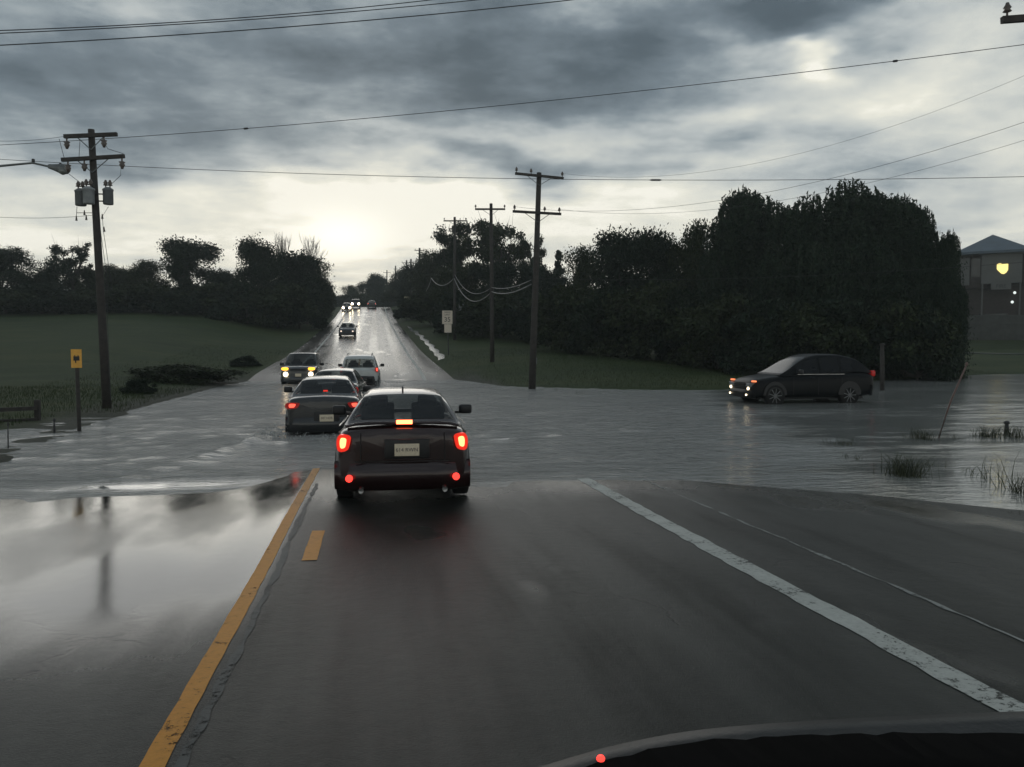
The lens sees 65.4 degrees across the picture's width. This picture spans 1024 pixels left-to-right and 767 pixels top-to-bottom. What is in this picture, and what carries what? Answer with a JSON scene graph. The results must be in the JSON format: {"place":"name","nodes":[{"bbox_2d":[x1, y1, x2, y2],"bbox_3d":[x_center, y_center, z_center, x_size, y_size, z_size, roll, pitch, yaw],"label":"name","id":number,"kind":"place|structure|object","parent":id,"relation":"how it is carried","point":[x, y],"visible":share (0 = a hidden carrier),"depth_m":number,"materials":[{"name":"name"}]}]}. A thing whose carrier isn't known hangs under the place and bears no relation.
{"place":"outdoors","nodes":[
{"label":"outdoors","id":0,"kind":"place"},
{"bbox_2d":[0,0,429,30],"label":"overhead wire","id":1,"kind":"object","parent":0,"point":[210,19],"visible":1,"depth_m":17.62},
{"bbox_2d":[0,0,474,33],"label":"overhead wire","id":2,"kind":"object","parent":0,"point":[231,20],"visible":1,"depth_m":17.79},
{"bbox_2d":[0,0,570,45],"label":"overhead wire","id":3,"kind":"object","parent":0,"point":[277,27],"visible":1,"depth_m":16.30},
{"bbox_2d":[0,307,1023,766],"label":"road","id":4,"kind":"structure","parent":0,"point":[528,623],"depth_m":5.43,"materials":[{"name":"grey asphalt"}]},
{"bbox_2d":[174,483,317,766],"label":"road joint","id":5,"kind":"object","parent":4,"relation":"on","point":[182,761],"visible":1,"depth_m":4.69,"materials":[{"name":"grey asphalt"}]},
{"bbox_2d":[139,359,360,766],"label":"road marking center line","id":6,"kind":"object","parent":4,"relation":"on","point":[199,680],"visible":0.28,"depth_m":4.68,"materials":[{"name":"yellow paint"}]},
{"bbox_2d":[280,352,323,383],"bbox_3d":[-11.232,-0.783,42.960,2.290,1.790,5.021,0,3,-9],"label":"minivan","id":7,"kind":"object","parent":4,"relation":"on","point":[296,370],"visible":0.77,"depth_m":40.70,"materials":[{"name":"paint"}]},
{"bbox_2d":[302,530,324,559],"bbox_3d":[-1.878,1.526,7.574,0.136,0.017,1.200,0,3,-10],"label":"road marking center dash","id":8,"kind":"object","parent":4,"relation":"on","point":[312,549],"visible":1,"depth_m":7.49,"materials":[{"name":"yellow paint"}]},
{"bbox_2d":[284,375,370,433],"bbox_3d":[-4.633,0.506,19.997,2.190,1.425,4.660,-1,3,-11],"label":"sedan","id":9,"kind":"object","parent":4,"relation":"on","point":[309,407],"visible":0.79,"depth_m":17.80,"materials":[{"name":"grey paint"}]},
{"bbox_2d":[311,368,372,401],"bbox_3d":[-5.766,0.200,26.507,2.210,1.425,4.640,0,3,-7],"label":"sedan","id":10,"kind":"object","parent":4,"relation":"on","point":[359,383],"visible":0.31,"depth_m":25.68,"materials":[{"name":"paint"}]},
{"bbox_2d":[337,322,357,336],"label":"sedan","id":11,"kind":"object","parent":4,"relation":"on","point":[346,329],"visible":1,"depth_m":84.07,"materials":[{"name":"grey paint"}]},
{"bbox_2d":[338,353,383,384],"bbox_3d":[-7.685,-0.671,40.587,2.350,1.796,4.810,0,3,-9],"label":"crossover","id":12,"kind":"object","parent":4,"relation":"on","point":[366,369],"visible":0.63,"depth_m":38.65,"materials":[{"name":"white paint"}]},
{"bbox_2d":[332,386,471,495],"bbox_3d":[-1.592,0.715,11.659,2.110,1.403,4.460,0,2,-8],"label":"sedan","id":13,"kind":"object","parent":4,"relation":"on","point":[382,444],"visible":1,"depth_m":9.56,"materials":[{"name":"black paint"}]},
{"bbox_2d":[384,307,1023,711],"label":"road marking edge line","id":14,"kind":"object","parent":4,"relation":"on","point":[874,635],"visible":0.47,"depth_m":5.36,"materials":[{"name":"white paint"}]},
{"bbox_2d":[642,479,1023,641],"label":"road joint shoulder","id":15,"kind":"object","parent":4,"relation":"on","point":[911,593],"visible":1,"depth_m":6.26},
{"bbox_2d":[0,374,1023,509],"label":"flood water","id":16,"kind":"structure","parent":0,"point":[197,442],"depth_m":16.32,"materials":[{"name":"grey liquid"}]},
{"bbox_2d":[245,364,401,443],"bbox_3d":[-5.714,-0.041,27.248,3.333,1.446,23.146,0,3,-6],"label":"water spray","id":17,"kind":"object","parent":16,"relation":"on","point":[274,432],"visible":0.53,"depth_m":17.10,"materials":[{"name":"grey liquid"}]},
{"bbox_2d":[729,354,874,403],"bbox_3d":[10.092,-0.143,27.957,4.668,1.808,2.350,0,3,-10],"label":"crossover","id":18,"kind":"object","parent":16,"relation":"on","point":[842,379],"visible":0.98,"depth_m":27.20,"materials":[{"name":"black paint"}]},
{"bbox_2d":[796,359,817,373],"bbox_3d":[10.006,-0.575,27.135,0.781,0.537,0.189,0,3,-10],"label":"side window","id":19,"kind":"structure","parent":18,"relation":"in","point":[809,366],"depth_m":27.13,"materials":[{"name":"black glass"}]},
{"bbox_2d":[818,358,838,371],"bbox_3d":[10.818,-0.626,27.275,0.694,0.488,0.184,0,3,-10],"label":"side window","id":20,"kind":"structure","parent":18,"relation":"in","point":[825,364],"depth_m":27.27,"materials":[{"name":"black glass"}]},
{"bbox_2d":[880,450,939,479],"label":"grass tuft","id":21,"kind":"object","parent":16,"relation":"in","point":[900,471],"visible":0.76,"depth_m":12.15,"materials":[{"name":"green plant"}]},
{"bbox_2d":[961,423,1007,438],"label":"grass tuft","id":22,"kind":"object","parent":16,"relation":"on","point":[987,433],"visible":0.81,"depth_m":17.18,"materials":[{"name":"green plant"}]},
{"bbox_2d":[982,469,1023,494],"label":"grass tuft","id":23,"kind":"object","parent":16,"relation":"on","point":[1017,489],"visible":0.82,"depth_m":10.83,"materials":[{"name":"green plant"}]},
{"bbox_2d":[0,306,1023,470],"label":"ground","id":24,"kind":"structure","parent":0,"point":[35,349],"depth_m":55.16,"materials":[{"name":"green plant"}]},
{"bbox_2d":[0,245,34,289],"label":"tree","id":25,"kind":"object","parent":24,"relation":"on","point":[9,258],"visible":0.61,"depth_m":93.90,"materials":[{"name":"green plant"}]},
{"bbox_2d":[0,400,40,421],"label":"rail fence","id":26,"kind":"object","parent":24,"relation":"on","point":[36,407],"visible":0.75,"depth_m":20.54,"materials":[{"name":"brown wood"}]},
{"bbox_2d":[0,288,49,313],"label":"shrub","id":27,"kind":"object","parent":24,"relation":"on","point":[14,296],"visible":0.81,"depth_m":87.42,"materials":[{"name":"green plant"}]},
{"bbox_2d":[0,159,70,174],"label":"street lamp","id":28,"kind":"object","parent":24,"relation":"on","point":[60,168],"visible":0.86,"depth_m":24.96,"materials":[{"name":"metal"}]},
{"bbox_2d":[4,253,74,309],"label":"tree","id":29,"kind":"object","parent":24,"relation":"on","point":[50,271],"visible":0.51,"depth_m":96.64,"materials":[{"name":"green plant"}]},
{"bbox_2d":[1,281,86,313],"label":"shrub","id":30,"kind":"object","parent":24,"relation":"on","point":[41,289],"visible":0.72,"depth_m":89.83,"materials":[{"name":"green plant"}]},
{"bbox_2d":[46,240,92,289],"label":"tree","id":31,"kind":"object","parent":24,"relation":"on","point":[55,249],"visible":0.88,"depth_m":99.46,"materials":[{"name":"green plant"}]},
{"bbox_2d":[35,286,113,312],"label":"shrub","id":32,"kind":"object","parent":24,"relation":"on","point":[85,298],"visible":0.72,"depth_m":91.33,"materials":[{"name":"green plant"}]},
{"bbox_2d":[71,349,81,430],"bbox_3d":[-10.076,0.354,18.532,0.185,2.297,0.191,0,3,5],"label":"road sign","id":33,"kind":"object","parent":24,"relation":"on","point":[76,359],"visible":0.97,"depth_m":18.49,"materials":[{"name":"yellow metal"}]},
{"bbox_2d":[61,264,119,292],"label":"tree","id":34,"kind":"object","parent":24,"relation":"on","point":[86,277],"visible":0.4,"depth_m":100.62,"materials":[{"name":"green plant"}]},
{"bbox_2d":[59,129,124,408],"bbox_3d":[-12.612,-3.238,23.973,2.073,8.794,0.651,0,3,7],"label":"utility pole","id":35,"kind":"object","parent":24,"relation":"on","point":[86,195],"visible":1,"depth_m":23.94,"materials":[{"name":"brown wood"}]},
{"bbox_2d":[0,159,1023,180],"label":"overhead wire","id":36,"kind":"object","parent":35,"relation":"attached to","point":[505,178],"visible":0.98,"depth_m":27.95,"materials":[{"name":"metal"}]},
{"bbox_2d":[4,44,1023,144],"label":"overhead wire","id":37,"kind":"object","parent":35,"relation":"attached to","point":[246,128],"visible":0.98,"depth_m":23.05,"materials":[{"name":"metal"}]},
{"bbox_2d":[103,263,124,285],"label":"tree","id":38,"kind":"object","parent":24,"relation":"on","point":[115,274],"visible":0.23,"depth_m":103.06,"materials":[{"name":"green plant"}]},
{"bbox_2d":[90,285,149,312],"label":"shrub","id":39,"kind":"object","parent":24,"relation":"on","point":[133,305],"visible":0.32,"depth_m":94.05,"materials":[{"name":"green plant"}]},
{"bbox_2d":[118,378,157,393],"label":"shrub","id":40,"kind":"object","parent":24,"relation":"on","point":[138,385],"visible":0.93,"depth_m":30.76,"materials":[{"name":"green plant"}]},
{"bbox_2d":[116,259,174,310],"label":"tree","id":41,"kind":"object","parent":24,"relation":"on","point":[143,271],"visible":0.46,"depth_m":102.29,"materials":[{"name":"green plant"}]},
{"bbox_2d":[105,281,186,312],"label":"shrub","id":42,"kind":"object","parent":24,"relation":"on","point":[125,292],"visible":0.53,"depth_m":93.37,"materials":[{"name":"green plant"}]},
{"bbox_2d":[148,285,219,314],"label":"shrub","id":43,"kind":"object","parent":24,"relation":"on","point":[188,304],"visible":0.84,"depth_m":91.31,"materials":[{"name":"green plant"}]},
{"bbox_2d":[124,364,249,383],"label":"shrub","id":44,"kind":"object","parent":24,"relation":"on","point":[180,373],"visible":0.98,"depth_m":38.39,"materials":[{"name":"green plant"}]},
{"bbox_2d":[155,234,233,288],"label":"tree","id":45,"kind":"object","parent":24,"relation":"on","point":[184,256],"visible":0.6,"depth_m":98.46,"materials":[{"name":"green plant"}]},
{"bbox_2d":[164,281,255,314],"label":"shrub","id":46,"kind":"object","parent":24,"relation":"on","point":[211,289],"visible":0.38,"depth_m":92.15,"materials":[{"name":"green plant"}]},
{"bbox_2d":[228,355,260,366],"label":"shrub","id":47,"kind":"object","parent":24,"relation":"on","point":[249,360],"visible":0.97,"depth_m":51.54,"materials":[{"name":"green plant"}]},
{"bbox_2d":[204,278,286,323],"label":"shrub","id":48,"kind":"object","parent":24,"relation":"on","point":[225,309],"visible":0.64,"depth_m":90.08,"materials":[{"name":"green plant"}]},
{"bbox_2d":[231,232,290,319],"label":"tree","id":49,"kind":"object","parent":24,"relation":"on","point":[257,258],"visible":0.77,"depth_m":96.21,"materials":[{"name":"green plant"}]},
{"bbox_2d":[230,280,321,328],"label":"shrub","id":50,"kind":"object","parent":24,"relation":"on","point":[279,302],"visible":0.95,"depth_m":91.08,"materials":[{"name":"green plant"}]},
{"bbox_2d":[256,248,325,324],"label":"tree","id":51,"kind":"object","parent":24,"relation":"on","point":[297,271],"visible":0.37,"depth_m":102.32,"materials":[{"name":"green plant"}]},
{"bbox_2d":[273,287,328,329],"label":"shrub","id":52,"kind":"object","parent":24,"relation":"on","point":[320,322],"visible":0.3,"depth_m":97.09,"materials":[{"name":"green plant"}]},
{"bbox_2d":[308,259,337,317],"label":"tree","id":53,"kind":"object","parent":24,"relation":"on","point":[327,289],"visible":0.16,"depth_m":111.52,"materials":[{"name":"green plant"}]},
{"bbox_2d":[348,292,374,306],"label":"shrub","id":54,"kind":"object","parent":24,"relation":"on","point":[364,298],"visible":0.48,"depth_m":204.78,"materials":[{"name":"green plant"}]},
{"bbox_2d":[366,271,387,306],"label":"tree","id":55,"kind":"object","parent":24,"relation":"on","point":[376,282],"visible":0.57,"depth_m":215.75,"materials":[{"name":"green plant"}]},
{"bbox_2d":[372,291,398,306],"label":"shrub","id":56,"kind":"object","parent":24,"relation":"on","point":[380,302],"visible":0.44,"depth_m":198.10,"materials":[{"name":"green plant"}]},
{"bbox_2d":[378,289,409,303],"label":"shrub","id":57,"kind":"object","parent":24,"relation":"on","point":[388,295],"visible":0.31,"depth_m":165.51,"materials":[{"name":"green plant"}]},
{"bbox_2d":[387,269,414,303],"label":"tree","id":58,"kind":"object","parent":24,"relation":"on","point":[395,276],"visible":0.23,"depth_m":168.28,"materials":[{"name":"green plant"}]},
{"bbox_2d":[393,259,428,299],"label":"tree","id":59,"kind":"object","parent":24,"relation":"on","point":[402,290],"visible":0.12,"depth_m":138.41,"materials":[{"name":"green plant"}]},
{"bbox_2d":[398,290,438,324],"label":"shrub","id":60,"kind":"object","parent":24,"relation":"on","point":[415,306],"visible":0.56,"depth_m":102.80,"materials":[{"name":"green plant"}]},
{"bbox_2d":[402,248,446,316],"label":"tree","id":61,"kind":"object","parent":24,"relation":"on","point":[426,271],"visible":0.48,"depth_m":120.37,"materials":[{"name":"green plant"}]},
{"bbox_2d":[408,326,444,359],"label":"water runoff","id":62,"kind":"structure","parent":24,"relation":"on","point":[435,351],"depth_m":70.02,"materials":[{"name":"grey liquid"}]},
{"bbox_2d":[442,311,451,354],"bbox_3d":[-4.862,-3.657,60.015,0.767,3.643,0.212,0,3,-10],"label":"speed limit sign","id":63,"kind":"object","parent":24,"relation":"on","point":[447,319],"visible":0.99,"depth_m":59.94,"materials":[{"name":"metal"}]},
{"bbox_2d":[431,218,475,277],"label":"tree","id":64,"kind":"object","parent":24,"relation":"on","point":[444,238],"visible":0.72,"depth_m":97.55,"materials":[{"name":"green plant"}]},
{"bbox_2d":[444,217,465,339],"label":"utility pole","id":65,"kind":"object","parent":24,"relation":"on","point":[454,276],"visible":0.98,"depth_m":75.89,"materials":[{"name":"brown wood"}]},
{"bbox_2d":[428,262,485,314],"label":"tree","id":66,"kind":"object","parent":24,"relation":"on","point":[465,280],"visible":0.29,"depth_m":90.53,"materials":[{"name":"green plant"}]},
{"bbox_2d":[431,286,488,333],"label":"shrub","id":67,"kind":"object","parent":24,"relation":"on","point":[438,325],"visible":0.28,"depth_m":83.72,"materials":[{"name":"green plant"}]},
{"bbox_2d":[451,290,528,337],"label":"shrub","id":68,"kind":"object","parent":24,"relation":"on","point":[480,323],"visible":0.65,"depth_m":75.63,"materials":[{"name":"green plant"}]},
{"bbox_2d":[475,203,504,361],"bbox_3d":[-1.434,-6.366,52.036,1.976,10.717,0.666,1,3,13],"label":"utility pole","id":69,"kind":"object","parent":24,"relation":"on","point":[491,208],"visible":0.98,"depth_m":51.93,"materials":[{"name":"brown wood"}]},
{"bbox_2d":[465,258,523,317],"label":"tree","id":70,"kind":"object","parent":24,"relation":"on","point":[503,274],"visible":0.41,"depth_m":87.65,"materials":[{"name":"green plant"}]},
{"bbox_2d":[456,211,533,281],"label":"tree","id":71,"kind":"object","parent":24,"relation":"on","point":[481,251],"visible":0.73,"depth_m":96.26,"materials":[{"name":"green plant"}]},
{"bbox_2d":[500,287,553,342],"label":"shrub","id":72,"kind":"object","parent":24,"relation":"on","point":[521,326],"visible":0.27,"depth_m":71.20,"materials":[{"name":"green plant"}]},
{"bbox_2d":[515,236,546,272],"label":"tree","id":73,"kind":"object","parent":24,"relation":"on","point":[522,243],"visible":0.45,"depth_m":94.84,"materials":[{"name":"green plant"}]},
{"bbox_2d":[505,262,570,294],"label":"tree","id":74,"kind":"object","parent":24,"relation":"on","point":[527,275],"visible":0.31,"depth_m":86.75,"materials":[{"name":"green plant"}]},
{"bbox_2d":[513,167,563,388],"bbox_3d":[1.177,-4.487,36.046,2.301,10.476,0.595,0,3,-10],"label":"utility pole","id":75,"kind":"object","parent":24,"relation":"on","point":[537,212],"visible":0.92,"depth_m":35.94,"materials":[{"name":"brown wood"}]},
{"bbox_2d":[521,122,1023,210],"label":"overhead wire","id":76,"kind":"object","parent":75,"relation":"attached to","point":[813,182],"visible":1,"depth_m":24.98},
{"bbox_2d":[526,279,606,351],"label":"shrub","id":77,"kind":"object","parent":24,"relation":"on","point":[554,328],"visible":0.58,"depth_m":60.63,"materials":[{"name":"green plant"}]},
{"bbox_2d":[559,243,602,298],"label":"tree","id":78,"kind":"object","parent":24,"relation":"on","point":[581,259],"visible":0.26,"depth_m":73.11,"materials":[{"name":"green plant"}]},
{"bbox_2d":[559,282,639,356],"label":"shrub","id":79,"kind":"object","parent":24,"relation":"on","point":[585,332],"visible":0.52,"depth_m":56.48,"materials":[{"name":"green plant"}]},
{"bbox_2d":[583,223,654,350],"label":"tree","id":80,"kind":"object","parent":24,"relation":"on","point":[614,260],"visible":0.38,"depth_m":67.08,"materials":[{"name":"green plant"}]},
{"bbox_2d":[590,276,688,359],"bbox_3d":[9.666,-4.280,56.106,8.218,6.478,7.050,-3,4,-43],"label":"shrub","id":81,"kind":"object","parent":24,"relation":"on","point":[637,309],"visible":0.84,"depth_m":54.38,"materials":[{"name":"green plant"}]},
{"bbox_2d":[624,224,695,352],"bbox_3d":[12.453,-7.569,65.861,6.361,11.303,7.202,-1,3,-27],"label":"tree","id":82,"kind":"object","parent":24,"relation":"on","point":[652,247],"visible":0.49,"depth_m":64.52,"materials":[{"name":"green plant"}]},
{"bbox_2d":[649,284,726,364],"bbox_3d":[12.129,-3.805,54.329,6.478,5.990,6.092,-3,4,-44],"label":"shrub","id":83,"kind":"object","parent":24,"relation":"on","point":[678,301],"visible":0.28,"depth_m":53.85,"materials":[{"name":"green plant"}]},
{"bbox_2d":[663,218,715,295],"bbox_3d":[14.542,-7.393,63.796,6.234,11.734,5.733,-2,3,-32],"label":"tree","id":84,"kind":"object","parent":24,"relation":"on","point":[691,254],"visible":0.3,"depth_m":62.67,"materials":[{"name":"green plant"}]},
{"bbox_2d":[662,290,753,368],"bbox_3d":[13.134,-3.122,49.972,7.338,5.567,6.294,0,3,-1],"label":"shrub","id":85,"kind":"object","parent":24,"relation":"on","point":[698,327],"visible":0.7,"depth_m":48.72,"materials":[{"name":"green plant"}]},
{"bbox_2d":[688,184,785,362],"bbox_3d":[16.934,-7.327,55.860,9.039,13.151,10.264,1,3,18],"label":"tree","id":86,"kind":"object","parent":24,"relation":"on","point":[736,246],"visible":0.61,"depth_m":54.21,"materials":[{"name":"green plant"}]},
{"bbox_2d":[711,295,812,375],"bbox_3d":[15.098,-2.619,46.855,6.506,5.225,6.118,0,3,6],"label":"shrub","id":87,"kind":"object","parent":24,"relation":"on","point":[743,351],"visible":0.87,"depth_m":45.46,"materials":[{"name":"green plant"}]},
{"bbox_2d":[732,191,871,310],"bbox_3d":[19.265,-6.374,51.776,9.595,12.072,8.548,2,3,34],"label":"tree","id":88,"kind":"object","parent":24,"relation":"on","point":[799,235],"visible":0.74,"depth_m":50.29,"materials":[{"name":"green plant"}]},
{"bbox_2d":[749,297,869,372],"bbox_3d":[16.639,-2.439,46.232,6.411,5.150,7.474,0,3,-5],"label":"shrub","id":89,"kind":"object","parent":24,"relation":"on","point":[804,321],"visible":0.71,"depth_m":44.19,"materials":[{"name":"green plant"}]},
{"bbox_2d":[782,296,894,369],"bbox_3d":[18.533,-2.451,46.166,6.580,5.245,6.188,1,3,10],"label":"shrub","id":90,"kind":"object","parent":24,"relation":"on","point":[836,310],"visible":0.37,"depth_m":44.63,"materials":[{"name":"green plant"}]},
{"bbox_2d":[800,177,919,312],"bbox_3d":[22.175,-6.999,52.910,11.366,13.437,10.125,3,4,44],"label":"tree","id":91,"kind":"object","parent":24,"relation":"on","point":[855,213],"visible":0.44,"depth_m":50.58,"materials":[{"name":"green plant"}]},
{"bbox_2d":[879,344,885,390],"bbox_3d":[16.255,-0.578,35.062,0.240,2.354,0.315,1,3,13],"label":"wooden post","id":92,"kind":"object","parent":24,"relation":"on","point":[882,375],"visible":0.9,"depth_m":34.98,"materials":[{"name":"brown wood"}]},
{"bbox_2d":[855,193,942,371],"bbox_3d":[24.166,-6.120,51.044,8.049,11.978,7.089,-1,3,-24],"label":"tree","id":93,"kind":"object","parent":24,"relation":"on","point":[896,218],"visible":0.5,"depth_m":49.38,"materials":[{"name":"green plant"}]},
{"bbox_2d":[845,298,961,378],"bbox_3d":[21.820,-2.342,45.854,7.233,5.166,6.204,2,3,37],"label":"shrub","id":94,"kind":"object","parent":24,"relation":"on","point":[894,318],"visible":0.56,"depth_m":44.23,"materials":[{"name":"green plant"}]},
{"bbox_2d":[877,298,964,381],"bbox_3d":[23.110,-2.116,45.416,4.491,5.497,4.776,1,3,21],"label":"shrub","id":95,"kind":"object","parent":24,"relation":"on","point":[943,370],"visible":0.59,"depth_m":43.98,"materials":[{"name":"green plant"}]},
{"bbox_2d":[895,205,948,373],"bbox_3d":[25.640,-5.591,49.979,5.237,11.077,4.665,0,3,-5],"label":"tree","id":96,"kind":"object","parent":24,"relation":"on","point":[916,265],"visible":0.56,"depth_m":48.79,"materials":[{"name":"green plant"}]},
{"bbox_2d":[914,228,977,377],"bbox_3d":[26.267,-4.614,48.827,3.735,9.641,4.241,0,3,9],"label":"tree","id":97,"kind":"object","parent":24,"relation":"on","point":[954,301],"visible":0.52,"depth_m":47.98,"materials":[{"name":"green plant"}]},
{"bbox_2d":[933,306,965,378],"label":"shrub","id":98,"kind":"object","parent":24,"relation":"on","point":[960,345],"visible":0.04,"depth_m":46.51,"materials":[{"name":"green plant"}]},
{"bbox_2d":[959,235,1023,314],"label":"building","id":99,"kind":"structure","parent":24,"relation":"on","point":[997,289],"depth_m":105.07,"materials":[{"name":"grey painted siding"},{"name":"blue metal"},{"name":"glass"}]},
{"bbox_2d":[971,258,980,276],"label":"window","id":100,"kind":"structure","parent":99,"relation":"in","point":[975,268],"depth_m":105.96,"materials":[{"name":"black glass"}]},
{"bbox_2d":[966,324,1023,339],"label":"retaining wall","id":101,"kind":"structure","parent":24,"relation":"on","point":[998,331],"depth_m":87.73,"materials":[{"name":"grey concrete"}]},
{"bbox_2d":[967,315,1023,323],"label":"retaining wall","id":102,"kind":"structure","parent":24,"relation":"on","point":[998,319],"depth_m":95.65,"materials":[{"name":"grey concrete"}]},
{"bbox_2d":[1000,2,1023,23],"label":"utility pole","id":103,"kind":"object","parent":24,"relation":"on","point":[1009,19],"visible":1,"depth_m":13.81,"materials":[{"name":"brown wood"}]},
{"bbox_2d":[0,0,1023,295],"label":"sky","id":104,"kind":"structure","parent":0,"point":[185,84],"materials":[{"name":"grey"}]},
{"bbox_2d":[540,711,1023,766],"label":"car bonnet","id":105,"kind":"object","parent":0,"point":[1000,722],"visible":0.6,"depth_m":1.57,"materials":[{"name":"paint"}]},
{"bbox_2d":[586,732,1023,766],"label":"dashboard","id":106,"kind":"object","parent":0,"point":[904,749],"visible":1,"depth_m":0.77,"materials":[{"name":"plastic"}]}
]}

